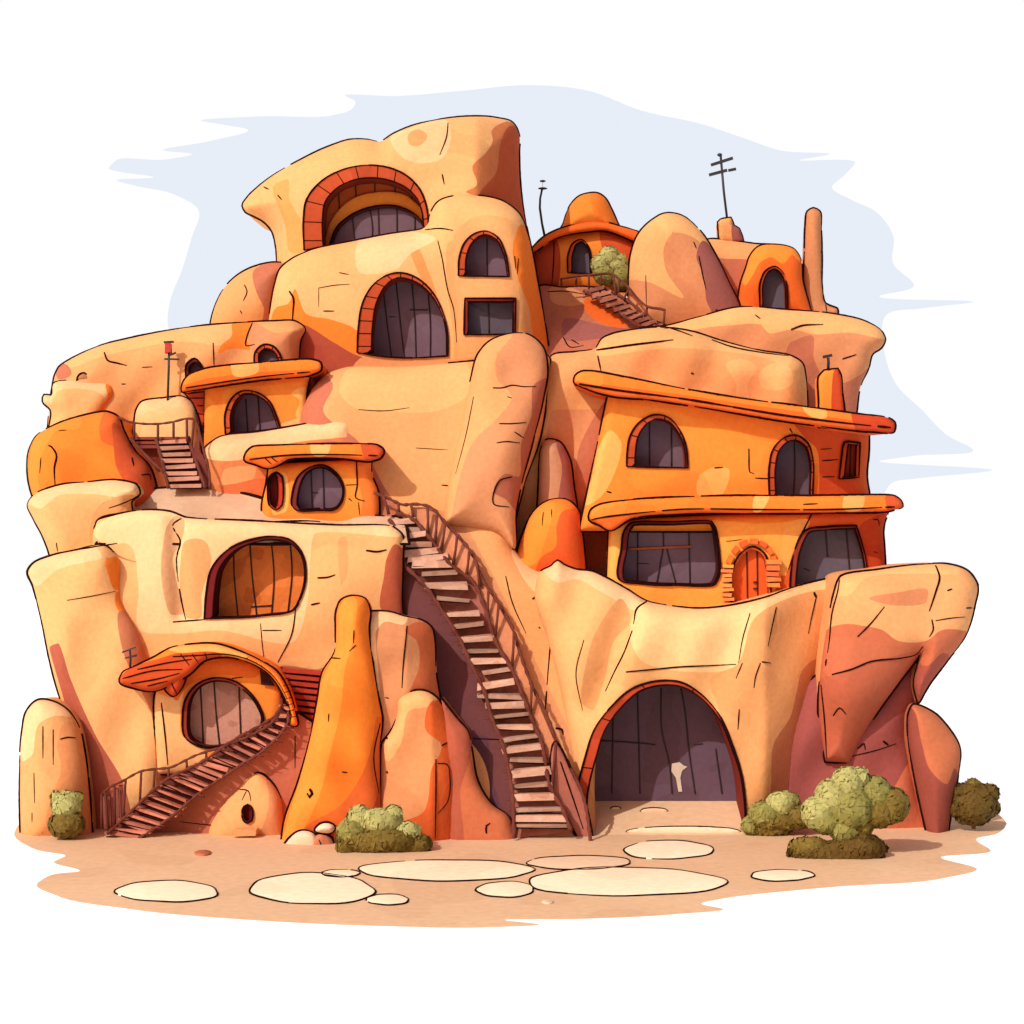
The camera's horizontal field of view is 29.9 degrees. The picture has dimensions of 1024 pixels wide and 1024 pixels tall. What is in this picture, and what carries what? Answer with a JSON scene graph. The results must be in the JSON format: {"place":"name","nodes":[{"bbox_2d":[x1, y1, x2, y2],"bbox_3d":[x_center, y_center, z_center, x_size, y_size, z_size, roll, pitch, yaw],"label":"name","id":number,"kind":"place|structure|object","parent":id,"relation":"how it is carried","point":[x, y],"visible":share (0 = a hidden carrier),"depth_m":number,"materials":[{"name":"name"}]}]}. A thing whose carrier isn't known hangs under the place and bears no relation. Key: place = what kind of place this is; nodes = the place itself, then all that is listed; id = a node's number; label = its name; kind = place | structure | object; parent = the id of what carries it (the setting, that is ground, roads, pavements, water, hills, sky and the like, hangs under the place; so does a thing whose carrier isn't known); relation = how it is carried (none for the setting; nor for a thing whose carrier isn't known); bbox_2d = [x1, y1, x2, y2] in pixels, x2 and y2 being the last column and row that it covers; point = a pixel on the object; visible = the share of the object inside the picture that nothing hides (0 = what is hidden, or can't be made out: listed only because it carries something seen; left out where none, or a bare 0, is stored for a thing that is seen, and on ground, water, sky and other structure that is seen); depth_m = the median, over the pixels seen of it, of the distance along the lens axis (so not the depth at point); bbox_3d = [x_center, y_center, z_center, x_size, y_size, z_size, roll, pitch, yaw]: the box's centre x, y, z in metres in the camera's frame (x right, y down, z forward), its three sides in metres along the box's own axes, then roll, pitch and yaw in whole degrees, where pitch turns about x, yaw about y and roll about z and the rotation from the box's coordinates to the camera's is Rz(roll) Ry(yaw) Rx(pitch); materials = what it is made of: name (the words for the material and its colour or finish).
{"place":"outdoors","nodes":[
{"label":"outdoors","id":0,"kind":"place"},
{"bbox_2d":[14,815,1006,927],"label":"sand","id":1,"kind":"structure","parent":0,"point":[231,869],"depth_m":53.69,"materials":[{"name":"beige sand"}]},
{"bbox_2d":[18,697,96,835],"bbox_3d":[-14.215,8.167,60.206,2.385,4.746,2.589,0,0,0],"label":"boulder","id":2,"kind":"object","parent":1,"relation":"on","point":[53,751],"visible":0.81,"depth_m":59.25,"materials":[{"name":"stone"}]},
{"bbox_2d":[47,789,85,838],"bbox_3d":[-13.613,9.230,58.687,1.205,1.516,1.091,0,0,0],"label":"shrub","id":3,"kind":"object","parent":1,"relation":"on","point":[66,820],"visible":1,"depth_m":58.39,"materials":[{"name":"green plant"}]},
{"bbox_2d":[26,543,166,828],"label":"rock wall","id":4,"kind":"structure","parent":1,"relation":"on","point":[90,632],"depth_m":60.44,"materials":[{"name":"stone"}]},
{"bbox_2d":[27,478,143,554],"bbox_3d":[-13.847,0.834,63.473,3.852,3.858,3.855,0,0,0],"label":"rock stump","id":5,"kind":"object","parent":4,"relation":"on","point":[65,516],"visible":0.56,"depth_m":61.76,"materials":[{"name":"stone"}]},
{"bbox_2d":[26,410,165,506],"bbox_3d":[-13.996,-1.361,64.797,4.513,4.093,3.805,0,0,0],"label":"boulder","id":6,"kind":"object","parent":5,"relation":"on","point":[94,445],"visible":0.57,"depth_m":63.30,"materials":[{"name":"orange stone"}]},
{"bbox_2d":[41,380,113,425],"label":"rock stump","id":7,"kind":"object","parent":6,"relation":"on","point":[64,399],"visible":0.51,"depth_m":65.69,"materials":[{"name":"stone"}]},
{"bbox_2d":[76,372,86,380],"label":"pebble rock","id":8,"kind":"object","parent":7,"relation":"on","point":[81,375],"visible":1,"depth_m":65.93,"materials":[{"name":"stone"}]},
{"bbox_2d":[113,880,218,902],"bbox_3d":[-9.076,9.980,50.558,2.843,0.062,2.922,0,0,0],"label":"flagstone","id":9,"kind":"object","parent":1,"relation":"on","point":[176,891],"visible":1,"depth_m":50.47,"materials":[{"name":"beige stone"}]},
{"bbox_2d":[100,698,293,837],"bbox_3d":[-9.705,7.916,59.269,5.904,4.344,0.600,0,0,-6],"label":"wooden stair","id":10,"kind":"object","parent":1,"relation":"on","point":[162,802],"visible":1,"depth_m":59.18,"materials":[{"name":"brown wood"}]},
{"bbox_2d":[194,850,210,855],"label":"pebble","id":11,"kind":"object","parent":1,"relation":"on","point":[202,852],"visible":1,"depth_m":56.11,"materials":[{"name":"brown stone"}]},
{"bbox_2d":[152,711,311,833],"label":"embankment","id":12,"kind":"structure","parent":1,"relation":"on","point":[279,765],"depth_m":59.79,"materials":[{"name":"stone"}]},
{"bbox_2d":[118,641,298,775],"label":"porch house","id":13,"kind":"structure","parent":12,"relation":"on","point":[210,695],"depth_m":60.28,"materials":[{"name":"orange stone"}]},
{"bbox_2d":[122,646,136,666],"bbox_3d":[-11.890,4.579,59.700,0.463,0.795,0.108,0,0,0],"label":"small aerial","id":14,"kind":"object","parent":13,"relation":"on","point":[130,656],"visible":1,"depth_m":59.67,"materials":[{"name":"metal"}]},
{"bbox_2d":[181,677,263,748],"bbox_3d":[-9.077,6.306,60.487,2.599,2.256,0.633,0,0,0],"label":"window","id":15,"kind":"structure","parent":13,"relation":"in","point":[215,710],"depth_m":60.79,"materials":[{"name":"grey glass"}]},
{"bbox_2d":[280,667,320,718],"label":"plank steps","id":16,"kind":"structure","parent":12,"relation":"on","point":[304,684],"depth_m":60.54,"materials":[{"name":"brown wood"}]},
{"bbox_2d":[209,772,282,836],"bbox_3d":[-8.288,9.289,59.774,2.543,2.449,1.951,0,0,0],"label":"clay oven","id":17,"kind":"object","parent":1,"relation":"on","point":[252,806],"visible":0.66,"depth_m":59.30,"materials":[{"name":"stone"}]},
{"bbox_2d":[92,508,404,704],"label":"rock house","id":18,"kind":"structure","parent":1,"relation":"on","point":[215,579],"depth_m":61.08,"materials":[{"name":"stone"}]},
{"bbox_2d":[94,486,410,545],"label":"terrace","id":19,"kind":"structure","parent":18,"relation":"on","point":[207,503],"depth_m":62.84,"materials":[{"name":"stone"}]},
{"bbox_2d":[118,416,210,488],"bbox_3d":[-11.506,-1.966,63.681,3.263,2.453,1.438,0,0,0],"label":"wooden stair","id":20,"kind":"object","parent":19,"relation":"on","point":[180,462],"visible":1,"depth_m":63.68,"materials":[{"name":"brown wood"}]},
{"bbox_2d":[243,442,385,520],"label":"clay house","id":21,"kind":"structure","parent":19,"relation":"on","point":[335,481],"depth_m":62.45,"materials":[{"name":"ceramic"}]},
{"bbox_2d":[266,471,283,510],"bbox_3d":[-7.696,-0.683,62.598,0.608,1.284,0.560,0,0,0],"label":"slot window","id":22,"kind":"structure","parent":21,"relation":"in","point":[275,481],"depth_m":62.40,"materials":[{"name":"red wood"}]},
{"bbox_2d":[290,464,344,511],"bbox_3d":[-6.322,-0.782,62.582,1.769,1.564,0.537,0,0,0],"label":"window","id":23,"kind":"structure","parent":21,"relation":"in","point":[318,487],"depth_m":62.82,"materials":[{"name":"purple glass"}]},
{"bbox_2d":[203,536,306,618],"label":"window","id":24,"kind":"structure","parent":18,"relation":"in","point":[246,580],"depth_m":62.27,"materials":[{"name":"orange glass"}]},
{"bbox_2d":[284,829,314,844],"bbox_3d":[-6.384,9.998,58.052,1.209,0.853,0.796,0,0,0],"label":"stone","id":25,"kind":"object","parent":1,"relation":"on","point":[303,837],"visible":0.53,"depth_m":57.74,"materials":[{"name":"stone"}]},
{"bbox_2d":[249,872,376,904],"bbox_3d":[-5.258,9.980,51.016,3.407,0.063,4.275,0,0,0],"label":"flagstone","id":26,"kind":"object","parent":1,"relation":"on","point":[306,888],"visible":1,"depth_m":50.73,"materials":[{"name":"beige stone"}]},
{"bbox_2d":[313,833,335,844],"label":"stone","id":27,"kind":"object","parent":1,"relation":"on","point":[320,839],"visible":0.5,"depth_m":57.74,"materials":[{"name":"stone"}]},
{"bbox_2d":[313,821,336,834],"bbox_3d":[-5.633,9.519,57.951,0.712,0.426,0.798,0,0,0],"label":"stone","id":28,"kind":"object","parent":27,"relation":"on","point":[325,827],"visible":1,"depth_m":57.72,"materials":[{"name":"stone"}]},
{"bbox_2d":[280,594,383,841],"bbox_3d":[-5.492,6.467,58.975,3.255,7.903,2.551,0,0,0],"label":"rock spire","id":29,"kind":"object","parent":1,"relation":"on","point":[339,775],"visible":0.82,"depth_m":57.99,"materials":[{"name":"orange stone"}]},
{"bbox_2d":[321,869,360,877],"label":"flagstone","id":30,"kind":"object","parent":1,"relation":"on","point":[348,873],"visible":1,"depth_m":53.13,"materials":[{"name":"beige stone"}]},
{"bbox_2d":[334,803,432,852],"bbox_3d":[-3.784,9.375,56.631,2.910,1.581,1.123,0,0,0],"label":"shrub","id":31,"kind":"object","parent":1,"relation":"on","point":[361,828],"visible":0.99,"depth_m":56.31,"materials":[{"name":"green plant"}]},
{"bbox_2d":[365,893,408,905],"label":"flagstone","id":32,"kind":"object","parent":1,"relation":"on","point":[388,899],"visible":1,"depth_m":49.42,"materials":[{"name":"beige stone"}]},
{"bbox_2d":[371,610,441,743],"bbox_3d":[-3.409,6.820,60.173,2.916,7.622,3.215,0,0,0],"label":"rock pillar","id":33,"kind":"object","parent":1,"relation":"on","point":[404,649],"visible":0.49,"depth_m":58.72,"materials":[{"name":"stone"}]},
{"bbox_2d":[381,689,451,840],"bbox_3d":[-2.817,8.017,59.542,2.673,5.228,2.941,0,0,0],"label":"rock pillar","id":34,"kind":"object","parent":1,"relation":"on","point":[416,779],"visible":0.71,"depth_m":58.34,"materials":[{"name":"stone"}]},
{"bbox_2d":[358,859,535,881],"bbox_3d":[-1.828,9.980,53.461,4.988,0.062,3.197,0,0,0],"label":"flagstone","id":35,"kind":"object","parent":1,"relation":"on","point":[444,870],"visible":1,"depth_m":53.42,"materials":[{"name":"beige stone"}]},
{"bbox_2d":[403,567,531,836],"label":"rock wall","id":36,"kind":"structure","parent":1,"relation":"on","point":[458,682],"depth_m":60.70,"materials":[{"name":"stone"}]},
{"bbox_2d":[440,697,512,839],"bbox_3d":[-0.984,8.132,59.479,2.531,4.895,2.042,0,0,0],"label":"rock apron","id":37,"kind":"object","parent":1,"relation":"on","point":[477,813],"visible":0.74,"depth_m":58.58,"materials":[{"name":"stone"}]},
{"bbox_2d":[374,492,593,840],"bbox_3d":[-1.022,4.871,60.364,8.139,11.082,2.292,0,0,32],"label":"wooden stair","id":38,"kind":"object","parent":1,"relation":"on","point":[547,793],"visible":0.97,"depth_m":60.43,"materials":[{"name":"brown wood"}]},
{"bbox_2d":[474,881,533,897],"bbox_3d":[-0.199,9.980,50.789,1.590,0.062,2.196,0,0,0],"label":"flagstone","id":39,"kind":"object","parent":1,"relation":"on","point":[507,889],"visible":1,"depth_m":50.73,"materials":[{"name":"beige stone"}]},
{"bbox_2d":[542,899,553,903],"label":"pebble","id":40,"kind":"object","parent":1,"relation":"on","point":[548,901],"visible":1,"depth_m":49.15,"materials":[{"name":"beige stone"}]},
{"bbox_2d":[526,855,630,869],"bbox_3d":[1.891,9.980,54.658,3.001,0.062,2.235,0,0,0],"label":"flagstone","id":41,"kind":"object","parent":1,"relation":"on","point":[565,862],"visible":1,"depth_m":54.64,"materials":[{"name":"beige stone"}]},
{"bbox_2d":[529,866,728,896],"bbox_3d":[3.151,9.980,51.918,5.407,0.062,4.070,0,0,0],"label":"flagstone","id":42,"kind":"object","parent":1,"relation":"on","point":[616,881],"visible":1,"depth_m":51.73,"materials":[{"name":"beige stone"}]},
{"bbox_2d":[623,840,713,859],"bbox_3d":[4.632,9.980,56.769,2.717,0.061,3.178,0,0,0],"label":"flagstone","id":43,"kind":"object","parent":1,"relation":"on","point":[667,849],"visible":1,"depth_m":56.75,"materials":[{"name":"beige stone"}]},
{"bbox_2d":[740,790,806,835],"bbox_3d":[8.187,9.349,59.382,2.302,1.488,1.009,0,0,0],"label":"shrub","id":44,"kind":"object","parent":1,"relation":"on","point":[776,813],"visible":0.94,"depth_m":59.08,"materials":[{"name":"green plant"}]},
{"bbox_2d":[750,869,815,881],"bbox_3d":[7.434,9.980,52.717,1.826,0.063,1.724,0,0,0],"label":"flagstone","id":45,"kind":"object","parent":1,"relation":"on","point":[779,875],"visible":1,"depth_m":52.69,"materials":[{"name":"beige stone"}]},
{"bbox_2d":[786,765,910,859],"bbox_3d":[9.781,8.855,55.774,3.680,3.000,1.339,0,0,0],"label":"shrub","id":46,"kind":"object","parent":1,"relation":"on","point":[848,810],"visible":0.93,"depth_m":55.42,"materials":[{"name":"green plant"}]},
{"bbox_2d":[788,669,922,828],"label":"rock wall","id":47,"kind":"structure","parent":1,"relation":"on","point":[880,749],"depth_m":60.70,"materials":[{"name":"stone"}]},
{"bbox_2d":[815,562,978,763],"bbox_3d":[12.145,4.779,62.044,5.066,6.410,5.632,0,0,0],"label":"rock overhang","id":48,"kind":"object","parent":47,"relation":"on","point":[885,629],"visible":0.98,"depth_m":59.63,"materials":[{"name":"stone"}]},
{"bbox_2d":[904,703,961,832],"bbox_3d":[13.250,8.346,60.702,1.749,4.712,2.397,0,0,0],"label":"boulder","id":49,"kind":"object","parent":1,"relation":"on","point":[933,750],"visible":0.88,"depth_m":59.79,"materials":[{"name":"stone"}]},
{"bbox_2d":[950,777,1000,828],"bbox_3d":[14.464,9.122,60.189,1.485,1.636,1.447,0,0,-42],"label":"shrub","id":50,"kind":"object","parent":1,"relation":"on","point":[974,803],"visible":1,"depth_m":59.79,"materials":[{"name":"green plant"}]},
{"bbox_2d":[0,0,1023,585],"bbox_3d":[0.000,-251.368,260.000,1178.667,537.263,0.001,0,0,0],"label":"sky","id":51,"kind":"structure","parent":0,"point":[146,146],"depth_m":260.00,"materials":[{"name":"white"}]},
{"bbox_2d":[0,586,1023,1023],"bbox_3d":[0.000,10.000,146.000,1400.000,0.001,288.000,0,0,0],"label":"ground","id":52,"kind":"structure","parent":0,"point":[946,950],"depth_m":43.59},
{"bbox_2d":[300,354,595,836],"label":"cliff","id":53,"kind":"structure","parent":52,"relation":"on","point":[409,419],"depth_m":63.69,"materials":[{"name":"stone"}]},
{"bbox_2d":[202,422,347,495],"bbox_3d":[-7.294,-1.366,65.165,6.320,3.683,3.470,0,0,0],"label":"rock shelf","id":54,"kind":"object","parent":53,"relation":"on","point":[232,471],"visible":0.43,"depth_m":63.68,"materials":[{"name":"stone"}]},
{"bbox_2d":[47,319,305,426],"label":"rock ledge","id":55,"kind":"object","parent":54,"relation":"on","point":[131,371],"visible":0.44,"depth_m":66.12,"materials":[{"name":"stone"}]},
{"bbox_2d":[132,395,201,452],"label":"rock block","id":56,"kind":"object","parent":55,"relation":"on","point":[160,409],"visible":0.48,"depth_m":65.15,"materials":[{"name":"stone"}]},
{"bbox_2d":[164,341,178,400],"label":"aerial mast","id":57,"kind":"object","parent":56,"relation":"on","point":[168,347],"visible":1,"depth_m":65.36,"materials":[{"name":"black metal"}]},
{"bbox_2d":[184,357,202,375],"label":"window","id":58,"kind":"structure","parent":55,"relation":"in","point":[193,364],"depth_m":65.69,"materials":[{"name":"orange ceramic"}]},
{"bbox_2d":[209,261,282,323],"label":"boulder","id":59,"kind":"object","parent":55,"relation":"on","point":[244,295],"visible":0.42,"depth_m":68.35,"materials":[{"name":"stone"}]},
{"bbox_2d":[253,343,281,362],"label":"window","id":60,"kind":"structure","parent":55,"relation":"in","point":[265,352],"depth_m":66.11,"materials":[{"name":"orange brick"}]},
{"bbox_2d":[180,358,326,445],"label":"clay house","id":61,"kind":"structure","parent":54,"relation":"on","point":[238,397],"depth_m":64.87,"materials":[{"name":"stone"}]},
{"bbox_2d":[224,390,280,433],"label":"window","id":62,"kind":"structure","parent":61,"relation":"in","point":[246,410],"depth_m":65.61,"materials":[{"name":"purple glass"}]},
{"bbox_2d":[269,194,549,386],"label":"rock house","id":63,"kind":"structure","parent":53,"relation":"on","point":[456,278],"depth_m":67.10,"materials":[{"name":"stone"}]},
{"bbox_2d":[241,115,531,262],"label":"rock tower","id":64,"kind":"structure","parent":63,"relation":"on","point":[405,178],"depth_m":68.58,"materials":[{"name":"stone"}]},
{"bbox_2d":[329,204,422,243],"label":"window","id":65,"kind":"structure","parent":64,"relation":"in","point":[383,218],"depth_m":69.29,"materials":[{"name":"purple glass"}]},
{"bbox_2d":[457,230,509,276],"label":"window","id":66,"kind":"structure","parent":63,"relation":"in","point":[483,254],"depth_m":67.73,"materials":[{"name":"purple glass"}]},
{"bbox_2d":[463,297,516,334],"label":"window","id":67,"kind":"structure","parent":63,"relation":"in","point":[481,315],"depth_m":67.43,"materials":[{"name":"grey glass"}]},
{"bbox_2d":[443,332,548,549],"bbox_3d":[-0.532,-2.407,64.443,3.551,7.314,4.546,0,0,0],"label":"rock buttress","id":68,"kind":"object","parent":53,"relation":"on","point":[509,377],"visible":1,"depth_m":62.97,"materials":[{"name":"stone"}]},
{"bbox_2d":[536,438,577,506],"bbox_3d":[1.547,-0.570,65.029,1.798,3.846,2.141,0,0,0],"label":"boulder","id":69,"kind":"object","parent":53,"relation":"on","point":[555,477],"visible":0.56,"depth_m":64.13,"materials":[{"name":"stone"}]},
{"bbox_2d":[535,559,825,820],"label":"rock house","id":70,"kind":"structure","parent":52,"relation":"on","point":[664,702],"depth_m":60.12,"materials":[{"name":"stone"}]},
{"bbox_2d":[517,498,586,571],"bbox_3d":[1.231,0.951,63.709,2.544,2.862,2.381,0,0,0],"label":"boulder","id":71,"kind":"object","parent":70,"relation":"on","point":[550,533],"visible":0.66,"depth_m":62.72,"materials":[{"name":"orange stone"}]},
{"bbox_2d":[517,326,808,575],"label":"rock shelf","id":72,"kind":"object","parent":70,"relation":"on","point":[684,358],"visible":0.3,"depth_m":65.08,"materials":[{"name":"stone"}]},
{"bbox_2d":[540,284,665,355],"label":"hillside","id":73,"kind":"structure","parent":72,"relation":"on","point":[576,318],"depth_m":70.14,"materials":[{"name":"stone"}]},
{"bbox_2d":[532,191,637,295],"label":"domed hut","id":74,"kind":"object","parent":73,"relation":"on","point":[582,235],"visible":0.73,"depth_m":72.80,"materials":[{"name":"orange stone"}]},
{"bbox_2d":[538,180,546,234],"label":"whip aerial","id":75,"kind":"object","parent":74,"relation":"on","point":[540,212],"visible":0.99,"depth_m":73.16,"materials":[{"name":"black metal"}]},
{"bbox_2d":[567,239,591,273],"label":"window","id":76,"kind":"structure","parent":74,"relation":"in","point":[579,256],"depth_m":73.14,"materials":[{"name":"purple glass"}]},
{"bbox_2d":[590,246,627,291],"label":"shrub","id":77,"kind":"object","parent":73,"relation":"on","point":[612,259],"visible":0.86,"depth_m":71.70,"materials":[{"name":"green plant"}]},
{"bbox_2d":[560,272,665,327],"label":"wooden stair","id":78,"kind":"object","parent":73,"relation":"on","point":[614,305],"visible":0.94,"depth_m":70.07,"materials":[{"name":"brown wood"}]},
{"bbox_2d":[627,212,740,323],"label":"boulder","id":79,"kind":"object","parent":73,"relation":"on","point":[676,271],"visible":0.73,"depth_m":70.57,"materials":[{"name":"stone"}]},
{"bbox_2d":[639,306,886,411],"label":"plateau","id":80,"kind":"structure","parent":72,"relation":"on","point":[852,345],"depth_m":67.51,"materials":[{"name":"stone"}]},
{"bbox_2d":[737,243,811,309],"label":"clay hut","id":81,"kind":"object","parent":80,"relation":"on","point":[772,275],"visible":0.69,"depth_m":71.09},
{"bbox_2d":[708,237,764,293],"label":"rock slab","id":82,"kind":"object","parent":81,"relation":"on","point":[733,256],"visible":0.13,"depth_m":72.39,"materials":[{"name":"stone"}]},
{"bbox_2d":[716,216,743,240],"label":"rock block","id":83,"kind":"object","parent":82,"relation":"on","point":[727,229],"visible":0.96,"depth_m":72.86,"materials":[{"name":"stone"}]},
{"bbox_2d":[709,153,735,216],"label":"aerial mast","id":84,"kind":"object","parent":83,"relation":"on","point":[721,162],"visible":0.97,"depth_m":73.55,"materials":[{"name":"black metal"}]},
{"bbox_2d":[802,207,838,312],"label":"rock spire","id":85,"kind":"object","parent":80,"relation":"on","point":[812,259],"visible":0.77,"depth_m":71.80,"materials":[{"name":"stone"}]},
{"bbox_2d":[573,354,903,606],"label":"clay house","id":86,"kind":"structure","parent":70,"relation":"on","point":[695,498],"depth_m":62.77,"materials":[{"name":"ceramic"}]},
{"bbox_2d":[626,414,688,468],"bbox_3d":[4.749,-2.314,63.147,2.060,1.795,0.973,0,0,0],"label":"window","id":87,"kind":"structure","parent":86,"relation":"in","point":[656,441],"depth_m":63.61,"materials":[{"name":"grey glass"}]},
{"bbox_2d":[616,520,720,586],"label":"shop window","id":88,"kind":"structure","parent":86,"relation":"in","point":[699,565],"depth_m":63.22,"materials":[{"name":"grey glass"}]},
{"bbox_2d":[768,434,814,495],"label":"balcony door","id":89,"kind":"structure","parent":86,"relation":"in","point":[791,467],"depth_m":63.86,"materials":[{"name":"grey glass"}]},
{"bbox_2d":[789,524,867,587],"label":"wide window","id":90,"kind":"structure","parent":86,"relation":"in","point":[820,551],"depth_m":63.12,"materials":[{"name":"grey glass"}]},
{"bbox_2d":[838,441,860,478],"bbox_3d":[11.337,-1.743,64.588,0.869,1.301,0.917,0,0,0],"label":"slot window","id":91,"kind":"structure","parent":86,"relation":"in","point":[849,468],"depth_m":64.64,"materials":[{"name":"red wood"}]},
{"bbox_2d":[593,801,746,834],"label":"path","id":92,"kind":"structure","parent":0,"point":[628,815],"depth_m":60.78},
{"bbox_2d":[610,806,620,808],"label":"stone","id":93,"kind":"object","parent":92,"relation":"on","point":[615,807],"visible":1,"depth_m":61.30,"materials":[{"name":"brown stone"}]},
{"bbox_2d":[640,807,667,811],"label":"stone","id":94,"kind":"object","parent":92,"relation":"on","point":[653,809],"visible":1,"depth_m":61.11,"materials":[{"name":"beige stone"}]},
{"bbox_2d":[626,825,740,832],"bbox_3d":[5.330,9.924,59.759,3.610,0.356,0.260,0,0,0],"label":"stone","id":95,"kind":"object","parent":92,"relation":"on","point":[682,829],"visible":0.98,"depth_m":59.63,"materials":[{"name":"beige stone"}]}
]}

